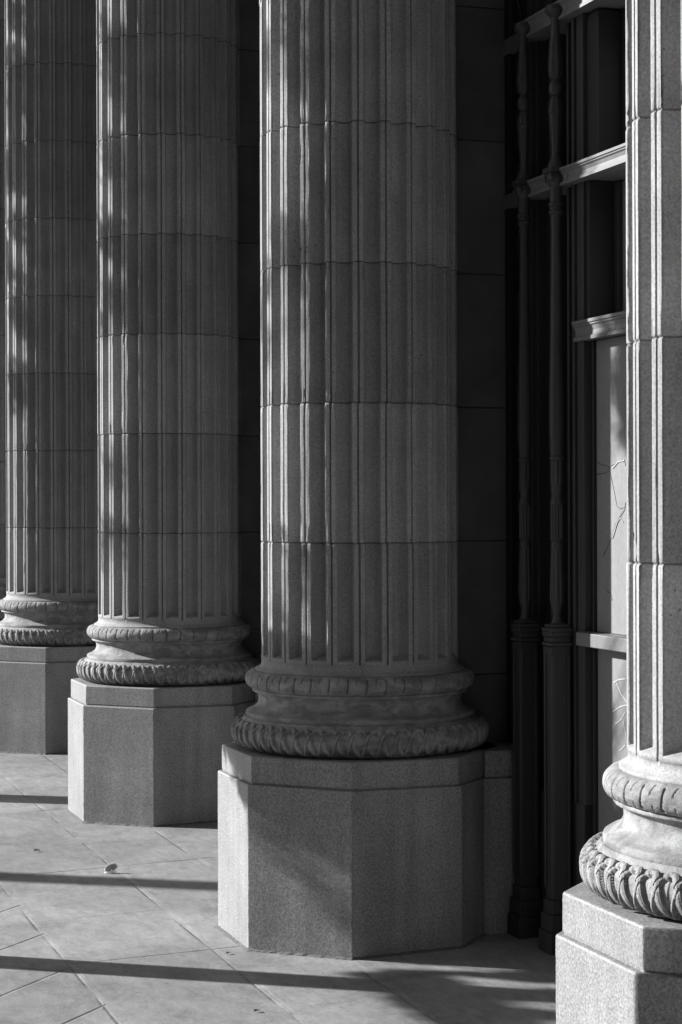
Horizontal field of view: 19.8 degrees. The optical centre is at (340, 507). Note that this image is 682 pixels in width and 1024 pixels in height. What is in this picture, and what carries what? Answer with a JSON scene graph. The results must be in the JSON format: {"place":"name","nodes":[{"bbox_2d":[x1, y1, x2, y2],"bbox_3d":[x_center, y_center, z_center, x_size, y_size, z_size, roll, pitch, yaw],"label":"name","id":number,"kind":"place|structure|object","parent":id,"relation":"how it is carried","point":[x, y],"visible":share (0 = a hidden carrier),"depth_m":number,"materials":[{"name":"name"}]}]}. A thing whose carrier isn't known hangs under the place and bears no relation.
{"place":"outdoors","nodes":[
{"label":"outdoors","id":0,"kind":"place"},
{"bbox_2d":[0,0,6,620],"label":"column","id":1,"kind":"structure","parent":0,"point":[3,527],"depth_m":15.84,"materials":[{"name":"stone"}]},
{"bbox_2d":[0,753,555,1023],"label":"floor","id":2,"kind":"structure","parent":0,"point":[137,937],"depth_m":6.99,"materials":[{"name":"grey stone"}]},
{"bbox_2d":[0,0,98,754],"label":"column","id":3,"kind":"structure","parent":2,"relation":"on","point":[49,605],"depth_m":12.93,"materials":[{"name":"stone"}]},
{"bbox_2d":[104,863,117,873],"bbox_3d":[-1.020,1.599,8.639,0.061,0.043,0.024,0,0,-21],"label":"leaf","id":4,"kind":"object","parent":2,"relation":"on","point":[111,868],"visible":1,"depth_m":8.64,"materials":[{"name":"grey plant"}]},
{"bbox_2d":[66,0,260,826],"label":"column","id":5,"kind":"structure","parent":2,"relation":"on","point":[160,699],"depth_m":10.04,"materials":[{"name":"stone"}]},
{"bbox_2d":[237,0,261,704],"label":"pier","id":6,"kind":"structure","parent":2,"relation":"on","point":[249,275],"depth_m":10.38,"materials":[{"name":"stone"}]},
{"bbox_2d":[214,0,496,960],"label":"column","id":7,"kind":"structure","parent":2,"relation":"on","point":[350,800],"depth_m":7.14,"materials":[{"name":"stone"}]},
{"bbox_2d":[455,0,514,934],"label":"pier","id":8,"kind":"structure","parent":2,"relation":"on","point":[480,271],"depth_m":7.50,"materials":[{"name":"stone"}]},
{"bbox_2d":[556,0,681,1023],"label":"column","id":9,"kind":"structure","parent":2,"relation":"on","point":[619,949],"depth_m":4.40,"materials":[{"name":"stone"}]},
{"bbox_3d":[0.956,-3.103,13.000,7.150,10.200,34.500,0,0,-19],"label":"building","id":10,"kind":"object","parent":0,"visible":0},
{"bbox_2d":[503,0,627,955],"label":"window bay","id":11,"kind":"object","parent":10,"relation":"attached to","point":[564,202],"depth_m":6.94,"materials":[{"name":"paint"}]}
]}

